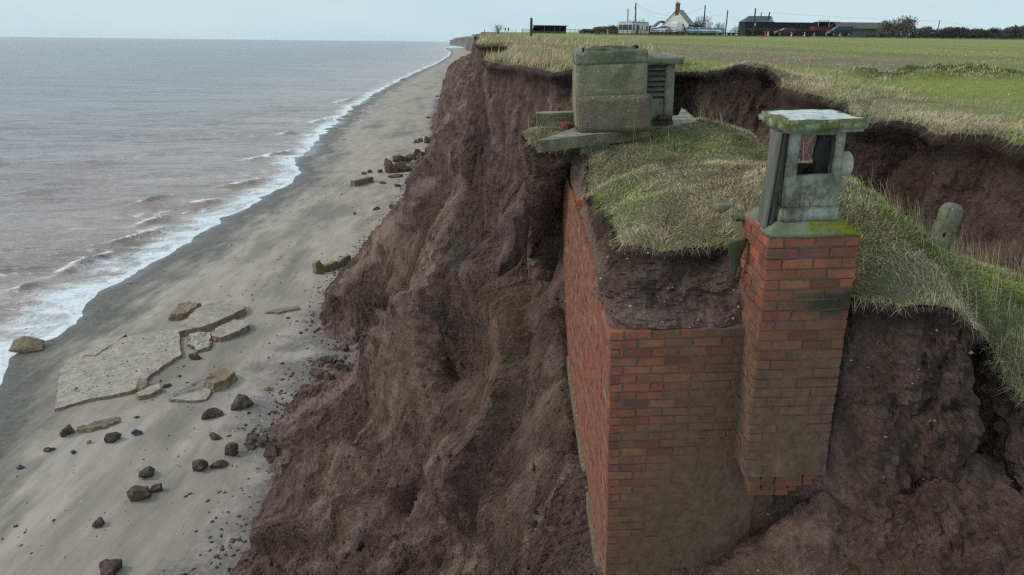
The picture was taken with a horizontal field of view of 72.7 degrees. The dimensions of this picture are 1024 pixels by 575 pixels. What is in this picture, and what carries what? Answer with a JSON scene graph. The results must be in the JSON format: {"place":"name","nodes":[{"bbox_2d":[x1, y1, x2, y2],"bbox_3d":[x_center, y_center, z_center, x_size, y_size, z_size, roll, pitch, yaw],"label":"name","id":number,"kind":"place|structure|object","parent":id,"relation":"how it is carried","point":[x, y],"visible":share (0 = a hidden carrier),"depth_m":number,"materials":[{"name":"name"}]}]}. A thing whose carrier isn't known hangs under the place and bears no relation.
{"place":"outdoors","nodes":[
{"label":"outdoors","id":0,"kind":"place"},
{"bbox_2d":[0,37,452,384],"bbox_3d":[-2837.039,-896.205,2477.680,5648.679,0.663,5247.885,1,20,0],"label":"sea","id":1,"kind":"structure","parent":0,"point":[122,159],"depth_m":117.92,"materials":[{"name":"liquid"}]},
{"bbox_2d":[0,48,470,574],"bbox_3d":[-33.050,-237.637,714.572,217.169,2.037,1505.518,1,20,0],"label":"beach","id":2,"kind":"structure","parent":0,"point":[85,486],"depth_m":34.55,"materials":[{"name":"sand"}]},
{"bbox_2d":[8,336,44,352],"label":"boulder","id":3,"kind":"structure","parent":2,"relation":"on","point":[25,344],"depth_m":38.55,"materials":[{"name":"stone"}]},
{"bbox_2d":[59,424,74,436],"bbox_3d":[-19.431,6.271,30.343,0.475,0.593,0.600,16,24,36],"label":"boulder","id":4,"kind":"object","parent":2,"relation":"on","point":[68,429],"visible":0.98,"depth_m":30.18,"materials":[{"name":"stone"}]},
{"bbox_2d":[92,517,103,527],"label":"boulder","id":5,"kind":"object","parent":2,"relation":"on","point":[98,522],"visible":1,"depth_m":24.25,"materials":[{"name":"stone"}]},
{"bbox_2d":[77,417,119,433],"bbox_3d":[-18.287,6.136,30.879,1.743,0.303,0.817,-14,24,-36],"label":"broken concrete slab","id":6,"kind":"object","parent":2,"relation":"on","point":[99,425],"visible":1,"depth_m":30.74,"materials":[{"name":"concrete"}]},
{"bbox_2d":[99,559,122,574],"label":"boulder","id":7,"kind":"object","parent":2,"relation":"on","point":[110,566],"visible":1,"depth_m":21.97,"materials":[{"name":"stone"}]},
{"bbox_2d":[104,432,121,442],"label":"boulder","id":8,"kind":"object","parent":2,"relation":"on","point":[112,437],"visible":1,"depth_m":29.57,"materials":[{"name":"stone"}]},
{"bbox_2d":[54,328,182,411],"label":"broken slab","id":9,"kind":"structure","parent":2,"relation":"on","point":[122,378],"depth_m":35.94,"materials":[{"name":"concrete"}]},
{"bbox_2d":[83,333,126,356],"bbox_3d":[-22.639,3.341,38.718,1.244,0.464,3.147,1,20,0],"label":"slab fragment","id":10,"kind":"object","parent":9,"relation":"on","point":[97,349],"visible":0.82,"depth_m":38.32,"materials":[{"name":"concrete"}]},
{"bbox_2d":[59,331,177,401],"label":"slab pebbles","id":11,"kind":"object","parent":9,"relation":"on","point":[121,364],"visible":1,"depth_m":36.05,"materials":[{"name":"stone"}]},
{"bbox_2d":[126,485,150,501],"bbox_3d":[-13.825,7.626,25.789,0.848,0.668,0.572,0,20,-1],"label":"boulder","id":12,"kind":"object","parent":2,"relation":"on","point":[135,493],"visible":1,"depth_m":25.60,"materials":[{"name":"stone"}]},
{"bbox_2d":[136,378,149,391],"bbox_3d":[-18.092,4.839,34.056,0.691,0.441,1.333,-12,23,-31],"label":"slab fragment","id":13,"kind":"object","parent":2,"relation":"on","point":[141,384],"visible":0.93,"depth_m":33.84,"materials":[{"name":"concrete"}]},
{"bbox_2d":[138,466,154,477],"bbox_3d":[-14.247,7.216,27.115,0.520,0.435,0.566,-5,20,-15],"label":"boulder","id":14,"kind":"object","parent":2,"relation":"on","point":[147,471],"visible":1,"depth_m":26.95,"materials":[{"name":"stone"}]},
{"bbox_2d":[136,384,162,399],"bbox_3d":[-17.456,5.044,33.560,0.878,0.281,1.382,9,21,23],"label":"fragment","id":15,"kind":"object","parent":2,"relation":"on","point":[151,391],"visible":1,"depth_m":33.35,"materials":[{"name":"concrete"}]},
{"bbox_2d":[149,483,162,492],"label":"boulder","id":16,"kind":"object","parent":2,"relation":"on","point":[154,488],"visible":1,"depth_m":26.13,"materials":[{"name":"stone"}]},
{"bbox_2d":[1,170,366,553],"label":"pebbles","id":17,"kind":"object","parent":2,"relation":"on","point":[185,496],"visible":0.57,"depth_m":34.48,"materials":[{"name":"grey stone"}]},
{"bbox_2d":[168,301,201,320],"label":"slab fragment","id":18,"kind":"object","parent":2,"relation":"on","point":[182,311],"visible":0.92,"depth_m":42.84,"materials":[{"name":"concrete"}]},
{"bbox_2d":[169,387,212,402],"bbox_3d":[-15.225,5.192,33.221,1.898,0.374,1.523,1,20,0],"label":"slab fragment","id":19,"kind":"object","parent":2,"relation":"on","point":[200,394],"visible":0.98,"depth_m":32.95,"materials":[{"name":"concrete"}]},
{"bbox_2d":[169,373,212,394],"bbox_3d":[-15.461,4.666,33.534,2.115,0.441,0.491,-18,27,-42],"label":"rope tangle","id":20,"kind":"object","parent":2,"relation":"on","point":[193,384],"visible":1,"depth_m":33.46,"materials":[{"name":"fabric"}]},
{"bbox_2d":[188,353,202,359],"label":"boulder","id":21,"kind":"object","parent":2,"relation":"on","point":[193,356],"visible":1,"depth_m":36.85,"materials":[{"name":"stone"}]},
{"bbox_2d":[186,332,212,353],"bbox_3d":[-17.448,3.122,38.881,1.514,0.569,2.814,-7,21,-21],"label":"slab fragment","id":22,"kind":"object","parent":2,"relation":"on","point":[199,342],"visible":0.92,"depth_m":38.60,"materials":[{"name":"concrete"}]},
{"bbox_2d":[192,459,207,470],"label":"boulder","id":23,"kind":"object","parent":2,"relation":"on","point":[199,464],"visible":0.99,"depth_m":27.25,"materials":[{"name":"stone"}]},
{"bbox_2d":[178,298,246,336],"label":"broken slab","id":24,"kind":"structure","parent":2,"relation":"on","point":[211,316],"depth_m":41.76,"materials":[{"name":"concrete"}]},
{"bbox_2d":[201,407,223,418],"bbox_3d":[-13.467,5.675,31.250,0.947,0.518,0.436,-10,22,-27],"label":"boulder","id":25,"kind":"object","parent":2,"relation":"on","point":[213,412],"visible":1,"depth_m":31.13,"materials":[{"name":"stone"}]},
{"bbox_2d":[209,432,221,440],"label":"boulder","id":26,"kind":"object","parent":2,"relation":"on","point":[213,436],"visible":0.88,"depth_m":29.39,"materials":[{"name":"stone"}]},
{"bbox_2d":[210,460,228,467],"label":"boulder","id":27,"kind":"object","parent":2,"relation":"on","point":[220,464],"visible":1,"depth_m":27.46,"materials":[{"name":"stone"}]},
{"bbox_2d":[204,368,237,392],"bbox_3d":[-14.379,4.540,34.285,1.479,0.615,1.693,14,24,33],"label":"slab fragment","id":28,"kind":"object","parent":2,"relation":"on","point":[222,379],"visible":0.98,"depth_m":33.94,"materials":[{"name":"concrete"}]},
{"bbox_2d":[211,319,250,342],"bbox_3d":[-16.209,2.544,40.134,1.732,0.636,2.728,10,22,25],"label":"slab fragment","id":29,"kind":"object","parent":2,"relation":"on","point":[233,328],"visible":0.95,"depth_m":39.78,"materials":[{"name":"concrete"}]},
{"bbox_2d":[224,442,237,455],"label":"boulder","id":30,"kind":"object","parent":2,"relation":"on","point":[231,448],"visible":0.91,"depth_m":28.18,"materials":[{"name":"stone"}]},
{"bbox_2d":[230,394,253,409],"bbox_3d":[-12.416,5.298,31.897,0.875,0.652,0.803,3,20,6],"label":"boulder","id":31,"kind":"object","parent":2,"relation":"on","point":[241,401],"visible":1,"depth_m":31.74,"materials":[{"name":"stone"}]},
{"bbox_2d":[243,439,255,449],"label":"boulder","id":32,"kind":"object","parent":2,"relation":"on","point":[250,444],"visible":1,"depth_m":28.67,"materials":[{"name":"stone"}]},
{"bbox_2d":[246,433,258,441],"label":"boulder","id":33,"kind":"object","parent":2,"relation":"on","point":[251,436],"visible":0.58,"depth_m":29.21,"materials":[{"name":"stone"}]},
{"bbox_2d":[256,432,268,443],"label":"boulder","id":34,"kind":"object","parent":2,"relation":"on","point":[263,437],"visible":0.73,"depth_m":28.81,"materials":[{"name":"stone"}]},
{"bbox_2d":[264,442,277,457],"bbox_3d":[-9.667,6.608,28.105,0.622,0.792,0.498,4,20,9],"label":"boulder","id":35,"kind":"object","parent":2,"relation":"on","point":[271,450],"visible":0.84,"depth_m":27.93,"materials":[{"name":"stone"}]},
{"bbox_2d":[265,306,299,314],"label":"slab fragment","id":36,"kind":"object","parent":2,"relation":"on","point":[277,311],"visible":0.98,"depth_m":42.90,"materials":[{"name":"concrete"}]},
{"bbox_2d":[163,174,406,574],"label":"clay clods","id":37,"kind":"object","parent":2,"relation":"on","point":[232,540],"visible":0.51,"depth_m":30.42,"materials":[{"name":"soil"}]},
{"bbox_2d":[309,368,327,378],"bbox_3d":[-9.611,4.437,34.637,1.098,0.643,0.517,6,20,16],"label":"boulder","id":38,"kind":"object","parent":2,"relation":"on","point":[316,373],"visible":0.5,"depth_m":34.51,"materials":[{"name":"stone"}]},
{"bbox_2d":[323,372,334,380],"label":"boulder","id":39,"kind":"object","parent":2,"relation":"on","point":[328,376],"visible":0.78,"depth_m":34.00,"materials":[{"name":"stone"}]},
{"bbox_2d":[312,254,350,273],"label":"ruined wall","id":40,"kind":"structure","parent":2,"relation":"on","point":[318,266],"depth_m":50.57,"materials":[{"name":"concrete"}]},
{"bbox_2d":[324,354,338,362],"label":"boulder","id":41,"kind":"object","parent":2,"relation":"on","point":[332,359],"visible":0.98,"depth_m":36.04,"materials":[{"name":"stone"}]},
{"bbox_2d":[350,176,373,186],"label":"concrete beam","id":42,"kind":"structure","parent":2,"relation":"on","point":[362,181],"depth_m":81.64,"materials":[{"name":"concrete"}]},
{"bbox_2d":[385,163,398,172],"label":"boulder","id":43,"kind":"object","parent":2,"relation":"on","point":[391,168],"visible":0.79,"depth_m":88.27,"materials":[{"name":"stone"}]},
{"bbox_2d":[389,196,403,204],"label":"concrete block","id":44,"kind":"object","parent":2,"relation":"on","point":[395,201],"depth_m":70.19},
{"bbox_2d":[392,155,404,162],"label":"boulder","id":45,"kind":"object","parent":2,"relation":"on","point":[398,158],"visible":0.84,"depth_m":94.32,"materials":[{"name":"stone"}]},
{"bbox_2d":[395,161,408,171],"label":"boulder","id":46,"kind":"object","parent":2,"relation":"on","point":[402,166],"visible":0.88,"depth_m":88.66,"materials":[{"name":"stone"}]},
{"bbox_2d":[449,36,473,47],"bbox_3d":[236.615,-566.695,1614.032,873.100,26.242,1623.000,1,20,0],"label":"headland","id":47,"kind":"structure","parent":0,"point":[461,41],"depth_m":1829.27,"materials":[{"name":"stone"}]},
{"bbox_2d":[465,40,473,51],"bbox_3d":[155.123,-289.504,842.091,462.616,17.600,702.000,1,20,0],"label":"cliff","id":48,"kind":"structure","parent":0,"point":[469,44],"depth_m":1038.76,"materials":[{"name":"soil"}]},
{"bbox_2d":[228,53,1023,574],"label":"cliff","id":49,"kind":"structure","parent":0,"point":[494,305],"depth_m":15.29,"materials":[{"name":"soil"}]},
{"bbox_2d":[294,162,568,568],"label":"clay lumps","id":50,"kind":"object","parent":49,"relation":"on","point":[532,517],"visible":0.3,"depth_m":10.66,"materials":[{"name":"soil"}]},
{"bbox_2d":[227,89,845,574],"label":"clay crumbs","id":51,"kind":"object","parent":49,"relation":"on","point":[527,567],"visible":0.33,"depth_m":20.11,"materials":[{"name":"soil"}]},
{"bbox_2d":[563,173,893,574],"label":"bunker chamber","id":52,"kind":"object","parent":49,"relation":"attached to","point":[654,411],"visible":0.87,"depth_m":6.43,"materials":[{"name":"brick"}]},
{"bbox_2d":[573,198,582,206],"bbox_3d":[0.894,-1.092,9.002,0.190,0.100,0.100,8,16,-23],"label":"drain pipe","id":53,"kind":"object","parent":52,"relation":"attached to","point":[578,202],"visible":0.69,"depth_m":8.96,"materials":[{"name":"ceramic"}]},
{"bbox_2d":[520,120,1023,524],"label":"mound","id":54,"kind":"object","parent":49,"relation":"on","point":[954,406],"visible":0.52,"depth_m":5.70,"materials":[{"name":"soil"}]},
{"bbox_2d":[580,141,609,153],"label":"sunken slab","id":55,"kind":"structure","parent":54,"relation":"on","point":[587,149],"depth_m":9.24,"materials":[{"name":"grey concrete"}]},
{"bbox_2d":[537,108,696,152],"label":"apron slab","id":56,"kind":"structure","parent":54,"relation":"on","point":[571,138],"depth_m":9.24,"materials":[{"name":"grey concrete"}]},
{"bbox_2d":[572,45,651,132],"bbox_3d":[1.355,-2.749,9.564,0.991,1.094,1.030,-2,21,2],"label":"entrance shaft","id":57,"kind":"object","parent":56,"relation":"on","point":[609,87],"visible":0.98,"depth_m":9.19,"materials":[{"name":"concrete"}]},
{"bbox_2d":[536,111,572,122],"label":"broken plank slab","id":58,"kind":"structure","parent":57,"relation":"attached to","point":[551,116],"depth_m":10.06,"materials":[{"name":"grey concrete"}]},
{"bbox_2d":[656,115,671,120],"bbox_3d":[2.123,-2.362,9.696,0.217,0.072,0.109,3,20,12],"label":"loose brick","id":59,"kind":"object","parent":56,"relation":"on","point":[664,118],"visible":1,"depth_m":9.65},
{"bbox_2d":[647,52,684,125],"bbox_3d":[2.045,-2.818,9.917,0.613,1.015,0.724,-1,21,1],"label":"louvre vent","id":60,"kind":"object","parent":56,"relation":"on","point":[660,76],"visible":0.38,"depth_m":9.65,"materials":[{"name":"grey concrete"}]},
{"bbox_2d":[712,202,732,212],"bbox_3d":[1.938,-0.726,6.353,0.174,0.074,0.123,0,24,-18],"label":"turf stone","id":61,"kind":"object","parent":54,"relation":"on","point":[718,205],"visible":0.81,"depth_m":6.31,"materials":[{"name":"stone"}]},
{"bbox_2d":[731,215,744,221],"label":"moss stone","id":62,"kind":"object","parent":54,"relation":"on","point":[737,218],"visible":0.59,"depth_m":5.75,"materials":[{"name":"stone"}]},
{"bbox_2d":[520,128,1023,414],"bbox_3d":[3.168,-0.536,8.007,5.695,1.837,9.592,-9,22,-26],"label":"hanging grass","id":63,"kind":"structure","parent":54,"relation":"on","point":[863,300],"depth_m":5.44,"materials":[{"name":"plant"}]},
{"bbox_2d":[522,117,1023,399],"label":"grass","id":64,"kind":"structure","parent":54,"relation":"on","point":[951,294],"depth_m":6.47,"materials":[{"name":"plant"}]},
{"bbox_2d":[527,99,1023,385],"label":"tall grass","id":65,"kind":"structure","parent":54,"relation":"on","point":[964,255],"depth_m":6.30,"materials":[{"name":"plant"}]},
{"bbox_2d":[550,104,1013,323],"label":"dead weeds","id":66,"kind":"object","parent":54,"relation":"on","point":[765,159],"visible":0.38,"depth_m":7.51,"materials":[{"name":"beige plant"}]},
{"bbox_2d":[732,109,868,495],"bbox_3d":[2.269,0.253,5.756,0.696,3.305,0.720,-2,21,1],"label":"ventilation shaft","id":67,"kind":"object","parent":54,"relation":"on","point":[798,258],"visible":0.99,"depth_m":5.41,"materials":[{"name":"brick"}]},
{"bbox_2d":[727,238,747,276],"bbox_3d":[1.831,-0.234,5.708,0.182,0.346,0.041,-12,34,-11],"label":"hanging shard","id":68,"kind":"object","parent":67,"relation":"hanging from","point":[736,248],"visible":1,"depth_m":5.65,"materials":[{"name":"concrete"}]},
{"bbox_2d":[745,216,760,228],"bbox_3d":[1.941,-0.519,5.528,0.087,0.026,0.341,-2,21,1],"label":"loose brick","id":69,"kind":"object","parent":67,"relation":"on","point":[754,223],"visible":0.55,"depth_m":5.51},
{"bbox_2d":[599,235,1016,514],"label":"earth pebbles","id":70,"kind":"object","parent":54,"relation":"on","point":[969,353],"visible":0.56,"depth_m":5.76,"materials":[{"name":"stone"}]},
{"bbox_2d":[928,203,962,251],"bbox_3d":[3.860,-0.408,6.282,0.176,0.724,0.126,13,10,-18],"label":"concrete post","id":71,"kind":"object","parent":54,"relation":"on","point":[948,218],"visible":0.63,"depth_m":6.21,"materials":[{"name":"concrete"}]},
{"bbox_2d":[552,446,1013,574],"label":"clay crumbs","id":72,"kind":"object","parent":49,"relation":"on","point":[937,480],"visible":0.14,"depth_m":6.43,"materials":[{"name":"soil"}]},
{"bbox_2d":[447,32,1023,400],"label":"cliff scarp","id":73,"kind":"structure","parent":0,"point":[980,179],"depth_m":11.76,"materials":[{"name":"soil"}]},
{"bbox_2d":[475,43,1023,153],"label":"edge fringe","id":74,"kind":"object","parent":73,"relation":"on","point":[855,100],"visible":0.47,"depth_m":9.72,"materials":[{"name":"beige plant"}]},
{"bbox_2d":[474,32,1023,145],"bbox_3d":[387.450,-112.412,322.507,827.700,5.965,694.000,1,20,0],"label":"field","id":75,"kind":"structure","parent":0,"point":[985,83],"depth_m":21.85,"materials":[{"name":"plant"}]},
{"bbox_2d":[533,25,565,33],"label":"open shelter","id":76,"kind":"object","parent":75,"relation":"on","point":[556,29],"visible":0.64,"depth_m":194.73,"materials":[{"name":"metal"}]},
{"bbox_2d":[578,28,597,33],"bbox_3d":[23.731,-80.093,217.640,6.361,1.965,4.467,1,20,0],"label":"parked car","id":77,"kind":"object","parent":75,"relation":"on","point":[586,30],"visible":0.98,"depth_m":216.49,"materials":[{"name":"grey metal"}]},
{"bbox_2d":[476,35,700,71],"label":"dry grass","id":78,"kind":"structure","parent":75,"relation":"on","point":[534,59],"depth_m":24.23,"materials":[{"name":"plant"}]},
{"bbox_2d":[593,26,608,33],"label":"bush","id":79,"kind":"object","parent":75,"relation":"on","point":[600,29],"visible":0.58,"depth_m":219.61,"materials":[{"name":"brown plant"}]},
{"bbox_2d":[618,21,648,34],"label":"static caravan","id":80,"kind":"object","parent":75,"relation":"on","point":[631,26],"visible":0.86,"depth_m":154.94,"materials":[{"name":"white metal"}]},
{"bbox_2d":[606,29,675,34],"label":"rail fence","id":81,"kind":"object","parent":75,"relation":"on","point":[614,31],"visible":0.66,"depth_m":145.24,"materials":[{"name":"brown wood"}]},
{"bbox_2d":[662,0,694,33],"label":"cottage","id":82,"kind":"structure","parent":75,"relation":"on","point":[678,15],"depth_m":167.80,"materials":[{"name":"paint"}]},
{"bbox_2d":[694,15,712,34],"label":"bare tree","id":83,"kind":"object","parent":75,"relation":"on","point":[702,20],"visible":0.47,"depth_m":181.50,"materials":[{"name":"brown plant"}]},
{"bbox_2d":[477,32,1023,121],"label":"dock stalks","id":84,"kind":"object","parent":75,"relation":"on","point":[512,54],"visible":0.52,"depth_m":20.65,"materials":[{"name":"brown plant"}]},
{"bbox_2d":[737,12,774,35],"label":"black barn","id":85,"kind":"structure","parent":75,"relation":"on","point":[763,22],"depth_m":172.17,"materials":[{"name":"wood"}]},
{"bbox_2d":[742,28,777,35],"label":"hedge","id":86,"kind":"object","parent":75,"relation":"on","point":[759,32],"visible":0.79,"depth_m":164.73,"materials":[{"name":"plant"}]},
{"bbox_2d":[773,29,809,36],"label":"hedge","id":87,"kind":"object","parent":75,"relation":"on","point":[799,32],"visible":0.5,"depth_m":164.72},
{"bbox_2d":[768,12,816,35],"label":"long barn","id":88,"kind":"structure","parent":75,"relation":"on","point":[796,25],"depth_m":172.15,"materials":[{"name":"metal"}]},
{"bbox_2d":[595,34,1023,39],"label":"grass verge","id":89,"kind":"object","parent":75,"relation":"on","point":[815,36],"depth_m":140.43,"materials":[{"name":"plant"}]},
{"bbox_2d":[803,29,835,36],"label":"hedge","id":90,"kind":"object","parent":75,"relation":"on","point":[819,32],"visible":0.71,"depth_m":164.69,"materials":[{"name":"plant"}]},
{"bbox_2d":[814,22,833,26],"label":"roof frame","id":91,"kind":"object","parent":75,"relation":"on","point":[824,24],"visible":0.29,"depth_m":176.16,"materials":[{"name":"white paint"}]},
{"bbox_2d":[830,22,882,36],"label":"long shed","id":92,"kind":"structure","parent":75,"relation":"on","point":[860,28],"depth_m":165.20,"materials":[{"name":"metal"}]},
{"bbox_2d":[875,31,901,37],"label":"hedge bush","id":93,"kind":"object","parent":75,"relation":"on","point":[884,34],"visible":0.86,"depth_m":158.31,"materials":[{"name":"green plant"}]},
{"bbox_2d":[788,59,1023,83],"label":"crop shoots","id":94,"kind":"object","parent":75,"relation":"on","point":[958,67],"visible":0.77,"depth_m":14.82,"materials":[{"name":"green plant"}]},
{"bbox_2d":[874,15,938,37],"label":"hedge tree","id":95,"kind":"object","parent":75,"relation":"on","point":[906,27],"visible":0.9,"depth_m":159.37,"materials":[{"name":"green plant"}]},
{"bbox_2d":[920,27,952,37],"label":"hedge bush","id":96,"kind":"object","parent":75,"relation":"on","point":[941,33],"visible":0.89,"depth_m":158.14,"materials":[{"name":"green plant"}]},
{"bbox_2d":[942,26,958,37],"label":"hedge bush","id":97,"kind":"object","parent":75,"relation":"on","point":[950,31],"visible":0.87,"depth_m":158.78,"materials":[{"name":"green plant"}]},
{"bbox_2d":[950,26,977,37],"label":"hedge bush","id":98,"kind":"object","parent":75,"relation":"on","point":[961,30],"visible":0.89,"depth_m":158.52,"materials":[{"name":"green plant"}]},
{"bbox_2d":[962,28,984,37],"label":"hedge bush","id":99,"kind":"object","parent":75,"relation":"on","point":[973,31],"visible":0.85,"depth_m":158.49,"materials":[{"name":"green plant"}]},
{"bbox_2d":[976,28,1002,38],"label":"hedge bush","id":100,"kind":"object","parent":75,"relation":"on","point":[986,32],"visible":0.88,"depth_m":158.64,"materials":[{"name":"green plant"}]},
{"bbox_2d":[989,33,1018,38],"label":"hedge bush","id":101,"kind":"object","parent":75,"relation":"on","point":[1003,36],"visible":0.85,"depth_m":158.67,"materials":[{"name":"green plant"}]},
{"bbox_2d":[990,24,1023,36],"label":"distant wood","id":102,"kind":"object","parent":75,"relation":"on","point":[1012,27],"visible":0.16,"depth_m":288.31,"materials":[{"name":"green plant"}]},
{"bbox_2d":[1005,28,1023,38],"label":"hedge bush","id":103,"kind":"object","parent":75,"relation":"on","point":[1019,32],"visible":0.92,"depth_m":158.66,"materials":[{"name":"green plant"}]},
{"bbox_2d":[591,33,1023,38],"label":"road","id":104,"kind":"structure","parent":0,"point":[855,36],"depth_m":148.55,"materials":[{"name":"asphalt"}]},
{"bbox_2d":[657,26,669,33],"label":"parked pickup","id":105,"kind":"object","parent":104,"relation":"on","point":[663,28],"visible":0.81,"depth_m":148.01,"materials":[{"name":"silver paint"}]},
{"bbox_2d":[670,22,685,33],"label":"parked van","id":106,"kind":"object","parent":104,"relation":"on","point":[678,27],"visible":0.73,"depth_m":148.14,"materials":[{"name":"white paint"}]},
{"bbox_2d":[773,28,795,34],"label":"parked car","id":107,"kind":"object","parent":104,"relation":"on","point":[787,31],"visible":0.91,"depth_m":150.14,"materials":[{"name":"red paint"}]},
{"bbox_2d":[826,26,853,35],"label":"parked van","id":108,"kind":"object","parent":104,"relation":"on","point":[846,30],"visible":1,"depth_m":146.26,"materials":[{"name":"blue paint"}]},
{"bbox_2d":[675,59,1023,145],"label":"edge grass","id":109,"kind":"structure","parent":0,"point":[925,115],"depth_m":9.72,"materials":[{"name":"plant"}]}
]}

